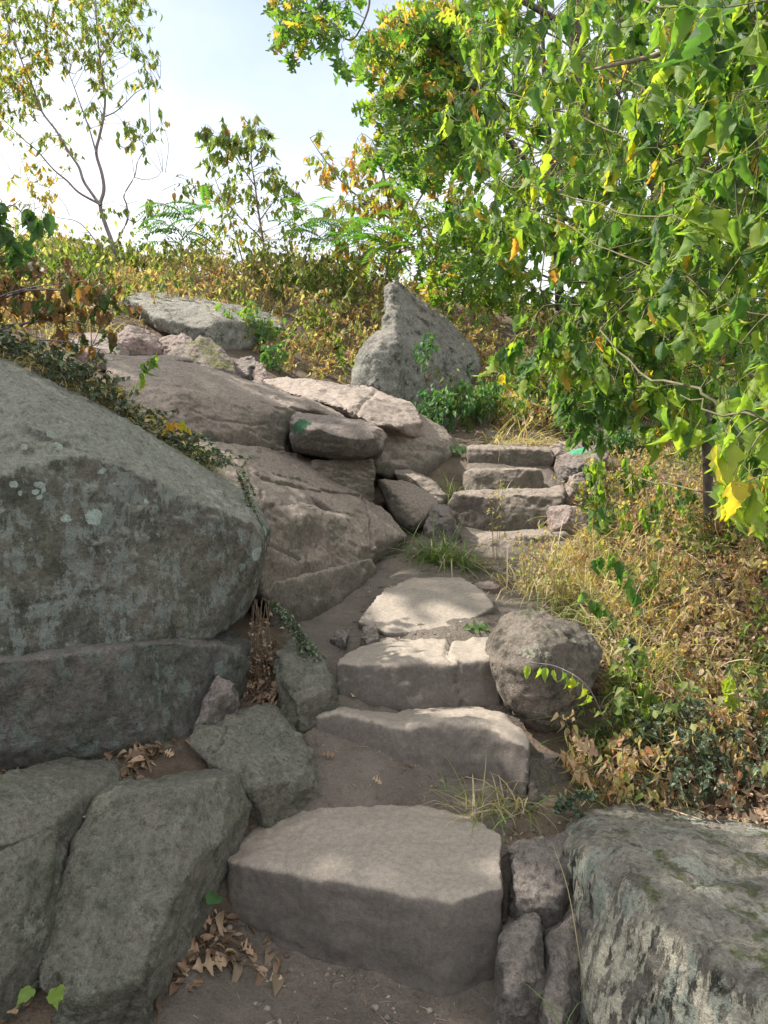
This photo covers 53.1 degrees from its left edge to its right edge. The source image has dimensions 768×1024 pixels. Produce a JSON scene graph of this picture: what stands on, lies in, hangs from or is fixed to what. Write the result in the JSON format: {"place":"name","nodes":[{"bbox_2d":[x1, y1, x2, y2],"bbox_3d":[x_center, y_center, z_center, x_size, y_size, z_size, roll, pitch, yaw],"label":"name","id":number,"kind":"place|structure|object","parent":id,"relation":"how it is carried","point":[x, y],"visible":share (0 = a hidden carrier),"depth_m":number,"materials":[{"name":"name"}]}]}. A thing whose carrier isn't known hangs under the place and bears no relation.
{"place":"outdoors","nodes":[
{"label":"outdoors","id":0,"kind":"place"},
{"bbox_2d":[147,430,581,1023],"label":"dirt path","id":1,"kind":"structure","parent":0,"point":[347,772],"depth_m":2.71,"materials":[{"name":"soil"}]},
{"bbox_2d":[0,630,254,772],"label":"boulder","id":2,"kind":"object","parent":1,"relation":"on","point":[93,701],"visible":0.62,"depth_m":2.62,"materials":[{"name":"stone"}]},
{"bbox_2d":[273,640,338,732],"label":"edge stone","id":3,"kind":"object","parent":1,"relation":"on","point":[306,690],"visible":0.84,"depth_m":3.00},
{"bbox_2d":[262,598,320,661],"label":"trailing weed","id":4,"kind":"object","parent":3,"relation":"on","point":[286,618],"visible":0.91,"depth_m":3.17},
{"bbox_2d":[330,628,348,650],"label":"edge stone","id":5,"kind":"object","parent":1,"relation":"on","point":[339,639],"visible":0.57,"depth_m":3.52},
{"bbox_2d":[193,557,532,1023],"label":"twig litter","id":6,"kind":"object","parent":1,"relation":"on","point":[411,765],"visible":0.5,"depth_m":2.22,"materials":[{"name":"brown plant"}]},
{"bbox_2d":[227,804,502,997],"bbox_3d":[-0.017,1.288,2.535,0.890,0.510,0.578,1,3,20],"label":"step stone","id":7,"kind":"object","parent":1,"relation":"on","point":[411,897],"visible":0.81,"depth_m":2.30,"materials":[{"name":"stone"}]},
{"bbox_2d":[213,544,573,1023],"bbox_3d":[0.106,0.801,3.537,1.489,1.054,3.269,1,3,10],"label":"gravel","id":8,"kind":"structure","parent":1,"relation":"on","point":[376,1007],"depth_m":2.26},
{"bbox_2d":[337,634,500,711],"bbox_3d":[0.163,0.735,3.403,0.721,0.337,0.575,0,3,0],"label":"step stone","id":9,"kind":"object","parent":1,"relation":"on","point":[402,674],"visible":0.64,"depth_m":3.15,"materials":[{"name":"stone"}]},
{"bbox_2d":[361,622,379,645],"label":"edge stone","id":10,"kind":"object","parent":9,"relation":"on","point":[369,634],"visible":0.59,"depth_m":3.50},
{"bbox_2d":[315,706,529,796],"bbox_3d":[0.136,0.939,2.977,0.817,0.345,0.547,0,3,0],"label":"step stone","id":11,"kind":"object","parent":1,"relation":"on","point":[468,741],"visible":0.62,"depth_m":2.88,"materials":[{"name":"stone"}]},
{"bbox_2d":[358,577,493,636],"bbox_3d":[0.256,0.505,3.858,0.553,0.261,0.808,2,4,32],"label":"flat stone","id":12,"kind":"object","parent":1,"relation":"on","point":[400,608],"visible":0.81,"depth_m":3.79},
{"bbox_2d":[462,467,543,489],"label":"step stone","id":13,"kind":"object","parent":1,"relation":"on","point":[532,478],"visible":0.52,"depth_m":5.75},
{"bbox_2d":[466,443,553,466],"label":"step stone","id":14,"kind":"object","parent":1,"relation":"on","point":[513,454],"visible":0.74,"depth_m":6.17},
{"bbox_2d":[469,529,570,548],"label":"step stone","id":15,"kind":"object","parent":1,"relation":"on","point":[502,542],"visible":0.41,"depth_m":4.98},
{"bbox_2d":[448,485,565,531],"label":"step stone","id":16,"kind":"object","parent":15,"relation":"on","point":[523,508],"visible":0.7,"depth_m":5.27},
{"bbox_2d":[510,521,548,598],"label":"dry weed","id":17,"kind":"object","parent":1,"relation":"on","point":[524,567],"visible":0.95,"depth_m":4.12,"materials":[{"name":"yellow plant"}]},
{"bbox_2d":[507,836,571,936],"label":"packing stone","id":18,"kind":"object","parent":1,"relation":"on","point":[538,886],"visible":0.73,"depth_m":2.29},
{"bbox_2d":[485,608,602,732],"bbox_3d":[0.671,0.649,3.256,0.501,0.464,0.718,0,3,0],"label":"boulder","id":19,"kind":"object","parent":1,"relation":"on","point":[517,641],"visible":0.88,"depth_m":3.01,"materials":[{"name":"stone"}]},
{"bbox_2d":[527,752,570,804],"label":"packing stone","id":20,"kind":"object","parent":1,"relation":"on","point":[538,786],"visible":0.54,"depth_m":2.77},
{"bbox_2d":[546,505,589,538],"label":"edging stone","id":21,"kind":"object","parent":1,"relation":"on","point":[557,514],"visible":0.51,"depth_m":5.03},
{"bbox_2d":[555,461,586,485],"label":"edging stone","id":22,"kind":"object","parent":1,"relation":"on","point":[567,469],"visible":0.55,"depth_m":5.70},
{"bbox_2d":[564,472,586,505],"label":"edging stone","id":23,"kind":"object","parent":1,"relation":"on","point":[569,491],"visible":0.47,"depth_m":5.42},
{"bbox_2d":[578,477,608,520],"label":"wilted plant","id":24,"kind":"object","parent":1,"relation":"on","point":[599,494],"visible":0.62,"depth_m":5.16,"materials":[{"name":"green plant"}]},
{"bbox_2d":[563,803,767,1023],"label":"boulder","id":25,"kind":"object","parent":1,"relation":"on","point":[671,911],"visible":0.9,"depth_m":1.98,"materials":[{"name":"stone"}]},
{"bbox_2d":[0,0,759,303],"label":"sky","id":26,"kind":"structure","parent":0,"point":[215,63],"materials":[{"name":"white"}]},
{"bbox_2d":[2,273,767,1023],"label":"ground","id":27,"kind":"structure","parent":0,"point":[40,1009],"depth_m":3.76,"materials":[{"name":"soil"}]},
{"bbox_2d":[0,830,69,1023],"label":"edge stone","id":28,"kind":"object","parent":27,"relation":"on","point":[32,869],"visible":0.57,"depth_m":2.03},
{"bbox_2d":[46,979,65,1010],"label":"fallen leaf","id":29,"kind":"object","parent":27,"relation":"on","point":[54,997],"visible":1,"depth_m":1.92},
{"bbox_2d":[0,757,122,850],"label":"edge stone","id":30,"kind":"object","parent":27,"relation":"on","point":[57,796],"visible":0.66,"depth_m":2.28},
{"bbox_2d":[64,332,129,371],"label":"flat stone","id":31,"kind":"object","parent":27,"relation":"on","point":[124,351],"visible":0.35,"depth_m":5.99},
{"bbox_2d":[0,0,205,254],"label":"sapling tree","id":32,"kind":"object","parent":27,"relation":"on","point":[122,10],"visible":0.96,"depth_m":10.29,"materials":[{"name":"green plant"}]},
{"bbox_2d":[0,324,231,477],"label":"ivy","id":33,"kind":"object","parent":27,"relation":"on","point":[68,385],"visible":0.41,"depth_m":3.39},
{"bbox_2d":[0,357,271,656],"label":"boulder","id":34,"kind":"object","parent":27,"relation":"on","point":[115,527],"visible":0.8,"depth_m":2.81,"materials":[{"name":"stone"}]},
{"bbox_2d":[0,198,56,272],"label":"leafy branch","id":35,"kind":"object","parent":34,"relation":"on","point":[35,228],"visible":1,"depth_m":3.14,"materials":[{"name":"green plant"}]},
{"bbox_2d":[0,200,142,358],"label":"wilted shrub","id":36,"kind":"object","parent":34,"relation":"on","point":[13,290],"visible":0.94,"depth_m":3.51,"materials":[{"name":"brown plant"}]},
{"bbox_2d":[0,319,253,472],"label":"mossy turf","id":37,"kind":"structure","parent":34,"relation":"on","point":[16,350],"depth_m":3.41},
{"bbox_2d":[130,352,160,404],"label":"leafy sprig","id":38,"kind":"object","parent":37,"relation":"on","point":[152,364],"visible":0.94,"depth_m":3.76,"materials":[{"name":"green plant"}]},
{"bbox_2d":[235,469,260,523],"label":"trailing weed","id":39,"kind":"object","parent":34,"relation":"hanging from","point":[243,485],"visible":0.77,"depth_m":3.36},
{"bbox_2d":[247,599,274,686],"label":"dead vine","id":40,"kind":"object","parent":34,"relation":"hanging from","point":[258,623],"visible":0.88,"depth_m":3.22,"materials":[{"name":"brown plant"}]},
{"bbox_2d":[117,325,162,354],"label":"broken stone","id":41,"kind":"object","parent":27,"relation":"on","point":[134,339],"visible":0.43,"depth_m":6.84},
{"bbox_2d":[37,768,251,1023],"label":"boulder","id":42,"kind":"object","parent":27,"relation":"on","point":[145,870],"visible":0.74,"depth_m":2.16,"materials":[{"name":"grey stone"}]},
{"bbox_2d":[159,333,192,354],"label":"broken stone","id":43,"kind":"object","parent":27,"relation":"on","point":[169,342],"visible":0.25,"depth_m":6.99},
{"bbox_2d":[167,240,193,278],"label":"ridge shrub","id":44,"kind":"object","parent":27,"relation":"on","point":[170,258],"visible":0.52,"depth_m":10.02,"materials":[{"name":"green plant"}]},
{"bbox_2d":[121,290,282,350],"bbox_3d":[-1.922,-2.021,8.356,1.646,0.925,2.170,0,3,0],"label":"boulder","id":45,"kind":"object","parent":27,"relation":"on","point":[193,319],"visible":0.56,"depth_m":7.55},
{"bbox_2d":[167,335,236,374],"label":"broken stone","id":46,"kind":"object","parent":27,"relation":"on","point":[205,351],"visible":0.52,"depth_m":6.50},
{"bbox_2d":[194,672,239,728],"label":"edge stone","id":47,"kind":"object","parent":27,"relation":"on","point":[220,701],"visible":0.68,"depth_m":2.80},
{"bbox_2d":[213,295,263,332],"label":"leafy shrub","id":48,"kind":"object","parent":27,"relation":"on","point":[245,311],"visible":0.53,"depth_m":7.73,"materials":[{"name":"green plant"}]},
{"bbox_2d":[235,356,255,380],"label":"broken stone","id":49,"kind":"object","parent":27,"relation":"on","point":[245,366],"visible":0.48,"depth_m":6.69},
{"bbox_2d":[192,114,313,278],"bbox_3d":[-1.892,-4.464,10.901,1.960,2.508,1.789,0,3,0],"label":"sapling tree","id":50,"kind":"object","parent":27,"relation":"on","point":[223,141],"visible":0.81,"depth_m":10.83,"materials":[{"name":"green plant"}]},
{"bbox_2d":[188,703,321,827],"bbox_3d":[-0.442,0.923,2.843,0.484,0.366,0.615,0,3,0],"label":"edge stone","id":51,"kind":"object","parent":27,"relation":"on","point":[265,751],"visible":0.77,"depth_m":2.66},
{"bbox_2d":[239,314,295,353],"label":"leafy shrub","id":52,"kind":"object","parent":27,"relation":"on","point":[269,328],"visible":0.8,"depth_m":7.78,"materials":[{"name":"green plant"}]},
{"bbox_2d":[260,340,288,374],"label":"leafy shrub","id":53,"kind":"object","parent":27,"relation":"on","point":[270,360],"visible":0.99,"depth_m":7.30,"materials":[{"name":"green plant"}]},
{"bbox_2d":[0,636,551,1023],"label":"leaf litter","id":54,"kind":"object","parent":27,"relation":"on","point":[136,756],"visible":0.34,"depth_m":2.32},
{"bbox_2d":[189,949,227,975],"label":"fallen leaf","id":55,"kind":"object","parent":54,"relation":"on","point":[209,963],"visible":0.99,"depth_m":2.23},
{"bbox_2d":[199,439,406,602],"bbox_3d":[-0.529,0.009,4.659,1.115,0.883,2.271,1,3,22],"label":"rock ledge","id":56,"kind":"object","parent":27,"relation":"on","point":[317,520],"visible":0.66,"depth_m":4.27,"materials":[{"name":"stone"}]},
{"bbox_2d":[104,353,344,451],"bbox_3d":[-1.170,-0.730,5.541,1.850,0.833,1.411,-3,4,-45],"label":"rock ledge","id":57,"kind":"object","parent":56,"relation":"on","point":[214,405],"visible":0.74,"depth_m":5.00,"materials":[{"name":"stone"}]},
{"bbox_2d":[310,458,375,501],"bbox_3d":[-0.270,-0.200,5.250,0.432,0.332,0.551,0,3,0],"label":"rock ledge","id":58,"kind":"object","parent":56,"relation":"on","point":[357,475],"visible":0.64,"depth_m":5.04,"materials":[{"name":"stone"}]},
{"bbox_2d":[289,412,387,459],"bbox_3d":[-0.303,-0.507,5.277,0.653,0.344,0.875,0,3,0],"label":"rock ledge","id":59,"kind":"object","parent":58,"relation":"on","point":[324,437],"visible":0.94,"depth_m":4.94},
{"bbox_2d":[268,196,365,268],"bbox_3d":[-0.827,-3.514,9.832,1.246,0.874,0.946,0,3,0],"label":"compound leaf sapling","id":60,"kind":"object","parent":27,"relation":"on","point":[310,224],"visible":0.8,"depth_m":9.81,"materials":[{"name":"green plant"}]},
{"bbox_2d":[263,558,376,626],"bbox_3d":[-0.303,0.443,4.106,0.270,0.347,1.138,2,4,32],"label":"rock ledge","id":61,"kind":"object","parent":27,"relation":"on","point":[305,596],"visible":0.66,"depth_m":3.85,"materials":[{"name":"stone"}]},
{"bbox_2d":[263,376,422,437],"bbox_3d":[-0.350,-0.851,6.418,1.327,0.589,1.641,0,3,0],"label":"rock ledge","id":62,"kind":"object","parent":27,"relation":"on","point":[389,414],"visible":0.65,"depth_m":6.01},
{"bbox_2d":[0,214,767,437],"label":"dry brush","id":63,"kind":"object","parent":27,"relation":"on","point":[103,260],"visible":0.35,"depth_m":8.93,"materials":[{"name":"brown plant"}]},
{"bbox_2d":[130,186,231,268],"bbox_3d":[-2.523,-3.414,9.404,1.262,0.865,0.894,0,3,0],"label":"compound leaf sapling","id":64,"kind":"object","parent":63,"relation":"on","point":[188,211],"visible":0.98,"depth_m":9.42,"materials":[{"name":"green plant"}]},
{"bbox_2d":[307,170,467,282],"bbox_3d":[0.070,-3.265,8.999,1.941,1.293,1.116,0,3,0],"label":"sumac","id":65,"kind":"object","parent":27,"relation":"on","point":[381,239],"visible":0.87,"depth_m":8.97,"materials":[{"name":"green plant"}]},
{"bbox_2d":[303,130,477,290],"bbox_3d":[0.173,-4.296,10.760,2.715,2.524,2.001,0,3,0],"label":"sapling tree","id":66,"kind":"object","parent":27,"relation":"on","point":[326,177],"visible":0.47,"depth_m":10.72,"materials":[{"name":"green plant"}]},
{"bbox_2d":[378,479,437,531],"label":"tilted stone","id":67,"kind":"object","parent":27,"relation":"on","point":[409,505],"visible":0.9,"depth_m":5.18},
{"bbox_2d":[373,414,455,479],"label":"boulder","id":68,"kind":"object","parent":27,"relation":"on","point":[427,452],"visible":0.58,"depth_m":5.92,"materials":[{"name":"stone"}]},
{"bbox_2d":[351,281,481,408],"bbox_3d":[0.302,-1.636,7.692,1.781,1.321,0.845,-3,4,-43],"label":"boulder","id":69,"kind":"object","parent":27,"relation":"on","point":[385,362],"visible":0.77,"depth_m":7.27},
{"bbox_2d":[413,331,439,373],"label":"climbing vine","id":70,"kind":"object","parent":69,"relation":"attached to","point":[427,346],"visible":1,"depth_m":6.88,"materials":[{"name":"green plant"}]},
{"bbox_2d":[394,469,446,503],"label":"tilted stone","id":71,"kind":"object","parent":27,"relation":"on","point":[429,485],"visible":0.51,"depth_m":5.49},
{"bbox_2d":[260,0,605,313],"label":"oak tree","id":72,"kind":"object","parent":27,"relation":"on","point":[415,50],"visible":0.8,"depth_m":6.74,"materials":[{"name":"green plant"}]},
{"bbox_2d":[378,515,492,579],"bbox_3d":[0.325,0.251,4.661,0.796,0.496,0.806,2,4,32],"label":"grass tuft","id":73,"kind":"object","parent":27,"relation":"on","point":[433,553],"visible":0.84,"depth_m":4.60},
{"bbox_2d":[423,504,461,542],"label":"tilted stone","id":74,"kind":"object","parent":27,"relation":"on","point":[444,519],"visible":0.66,"depth_m":5.00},
{"bbox_2d":[413,382,477,433],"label":"leafy shrub","id":75,"kind":"object","parent":27,"relation":"on","point":[435,415],"visible":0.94,"depth_m":6.73,"materials":[{"name":"green plant"}]},
{"bbox_2d":[424,531,503,578],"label":"grass tuft","id":76,"kind":"object","parent":27,"relation":"on","point":[465,563],"visible":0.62,"depth_m":4.52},
{"bbox_2d":[390,190,539,327],"bbox_3d":[0.953,-2.696,8.210,1.790,1.566,1.408,0,3,0],"label":"oak sapling","id":77,"kind":"object","parent":27,"relation":"on","point":[459,267],"visible":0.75,"depth_m":7.99,"materials":[{"name":"green plant"}]},
{"bbox_2d":[455,373,518,426],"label":"leafy shrub","id":78,"kind":"object","parent":27,"relation":"on","point":[484,392],"visible":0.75,"depth_m":6.94,"materials":[{"name":"green plant"}]},
{"bbox_2d":[419,754,564,842],"bbox_3d":[0.338,1.012,2.708,0.498,0.319,0.513,-1,3,-15],"label":"grass tuft","id":79,"kind":"object","parent":27,"relation":"on","point":[474,800],"visible":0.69,"depth_m":2.68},
{"bbox_2d":[454,764,574,838],"bbox_3d":[0.474,1.000,2.646,0.487,0.288,0.522,0,3,0],"label":"grass tuft","id":80,"kind":"object","parent":27,"relation":"on","point":[516,807],"visible":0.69,"depth_m":2.64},
{"bbox_2d":[491,911,545,1023],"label":"packing stone","id":81,"kind":"object","parent":27,"relation":"on","point":[519,959],"visible":0.85,"depth_m":2.07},
{"bbox_2d":[492,384,545,425],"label":"leafy shrub","id":82,"kind":"object","parent":27,"relation":"on","point":[522,405],"visible":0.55,"depth_m":7.16,"materials":[{"name":"green plant"}]},
{"bbox_2d":[473,409,573,461],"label":"grass tuft","id":83,"kind":"object","parent":27,"relation":"on","point":[524,442],"visible":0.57,"depth_m":6.52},
{"bbox_2d":[450,540,630,615],"bbox_3d":[0.919,0.371,4.441,1.215,0.523,1.258,1,3,19],"label":"grass tuft","id":84,"kind":"object","parent":27,"relation":"on","point":[507,579],"visible":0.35,"depth_m":4.20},
{"bbox_2d":[413,0,688,336],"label":"leafy tree","id":85,"kind":"object","parent":27,"relation":"on","point":[538,301],"visible":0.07,"depth_m":10.38,"materials":[{"name":"green plant"}]},
{"bbox_2d":[537,898,580,1023],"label":"packing stone","id":86,"kind":"object","parent":27,"relation":"on","point":[562,991],"visible":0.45,"depth_m":2.08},
{"bbox_2d":[540,544,579,612],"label":"dry weed","id":87,"kind":"object","parent":27,"relation":"on","point":[562,575],"visible":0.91,"depth_m":4.00,"materials":[{"name":"yellow plant"}]},
{"bbox_2d":[524,662,609,733],"bbox_3d":[0.741,0.731,2.887,0.430,0.365,0.151,-1,3,-24],"label":"leafy sprig","id":88,"kind":"object","parent":27,"relation":"on","point":[571,682],"visible":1,"depth_m":2.85,"materials":[{"name":"green plant"}]},
{"bbox_2d":[551,788,597,817],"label":"trailing weed","id":89,"kind":"object","parent":27,"relation":"on","point":[559,806],"visible":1,"depth_m":2.57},
{"bbox_2d":[554,445,608,474],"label":"edging stone","id":90,"kind":"object","parent":27,"relation":"on","point":[570,456],"visible":0.46,"depth_m":6.01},
{"bbox_2d":[419,0,767,540],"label":"drooping tree","id":91,"kind":"object","parent":27,"relation":"on","point":[723,115],"visible":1,"depth_m":2.69,"materials":[{"name":"green plant"}]},
{"bbox_2d":[582,455,606,494],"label":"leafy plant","id":92,"kind":"object","parent":27,"relation":"on","point":[599,467],"visible":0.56,"depth_m":5.51,"materials":[{"name":"green plant"}]},
{"bbox_2d":[575,588,617,635],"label":"leafy sprig","id":93,"kind":"object","parent":27,"relation":"on","point":[597,611],"visible":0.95,"depth_m":3.51,"materials":[{"name":"green plant"}]},
{"bbox_2d":[545,401,655,447],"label":"leafy shrub","id":94,"kind":"object","parent":27,"relation":"on","point":[597,431],"visible":0.12,"depth_m":7.02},
{"bbox_2d":[440,48,767,533],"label":"drooping tree","id":95,"kind":"object","parent":27,"relation":"on","point":[602,399],"visible":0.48,"depth_m":3.92,"materials":[{"name":"green plant"}]},
{"bbox_2d":[517,557,700,645],"bbox_3d":[1.113,0.485,4.022,1.111,0.497,1.139,0,3,0],"label":"grass tuft","id":96,"kind":"object","parent":27,"relation":"on","point":[569,610],"visible":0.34,"depth_m":3.86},
{"bbox_2d":[586,501,632,552],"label":"wilted plant","id":97,"kind":"object","parent":27,"relation":"on","point":[601,524],"visible":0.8,"depth_m":4.71,"materials":[{"name":"green plant"}]},
{"bbox_2d":[586,551,644,645],"bbox_3d":[1.092,0.417,3.553,0.334,0.497,0.125,-1,3,-11],"label":"leafy sprig","id":98,"kind":"object","parent":27,"relation":"on","point":[634,598],"visible":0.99,"depth_m":3.52,"materials":[{"name":"green plant"}]},
{"bbox_2d":[533,680,698,782],"bbox_3d":[0.888,0.890,3.054,0.740,0.399,0.659,2,4,34],"label":"grass tuft","id":99,"kind":"object","parent":27,"relation":"on","point":[598,735],"visible":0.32,"depth_m":2.98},
{"bbox_2d":[594,420,657,456],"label":"leafy shrub","id":100,"kind":"object","parent":27,"relation":"on","point":[627,440],"visible":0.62,"depth_m":6.44,"materials":[{"name":"green plant"}]},
{"bbox_2d":[501,448,767,743],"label":"dead stem tangle","id":101,"kind":"object","parent":27,"relation":"on","point":[594,620],"visible":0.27,"depth_m":3.83,"materials":[{"name":"brown plant"}]},
{"bbox_2d":[614,454,656,503],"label":"plant","id":102,"kind":"object","parent":27,"relation":"on","point":[646,468],"visible":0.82,"depth_m":5.43,"materials":[{"name":"green plant"}]},
{"bbox_2d":[504,406,767,819],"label":"dry brush","id":103,"kind":"object","parent":27,"relation":"on","point":[622,699],"visible":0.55,"depth_m":3.62,"materials":[{"name":"brown plant"}]},
{"bbox_2d":[621,662,662,720],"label":"leafy sprig","id":104,"kind":"object","parent":27,"relation":"on","point":[647,698],"visible":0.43,"depth_m":3.14,"materials":[{"name":"green plant"}]},
{"bbox_2d":[548,242,767,417],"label":"leafy tree","id":105,"kind":"object","parent":27,"relation":"on","point":[632,278],"visible":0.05,"depth_m":7.43,"materials":[{"name":"green plant"}]},
{"bbox_2d":[636,495,691,544],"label":"plant","id":106,"kind":"object","parent":27,"relation":"on","point":[658,506],"visible":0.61,"depth_m":4.74,"materials":[{"name":"green plant"}]},
{"bbox_2d":[571,0,758,360],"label":"leafy tree","id":107,"kind":"object","parent":27,"relation":"on","point":[653,18],"visible":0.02,"depth_m":9.31,"materials":[{"name":"green plant"}]},
{"bbox_2d":[587,508,767,827],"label":"leaf litter","id":108,"kind":"object","parent":27,"relation":"on","point":[723,802],"visible":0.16,"depth_m":3.29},
{"bbox_2d":[655,476,702,519],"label":"wilted plant","id":109,"kind":"object","parent":27,"relation":"on","point":[676,495],"visible":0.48,"depth_m":5.04,"materials":[{"name":"green plant"}]},
{"bbox_2d":[595,690,767,810],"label":"trailing weed","id":110,"kind":"object","parent":27,"relation":"on","point":[701,745],"visible":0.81,"depth_m":2.90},
{"bbox_2d":[721,668,741,727],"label":"leafy sprig","id":111,"kind":"object","parent":27,"relation":"on","point":[728,685],"visible":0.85,"depth_m":3.05,"materials":[{"name":"green plant"}]},
{"bbox_2d":[499,462,767,825],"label":"bank grass","id":112,"kind":"structure","parent":0,"point":[592,590],"depth_m":3.82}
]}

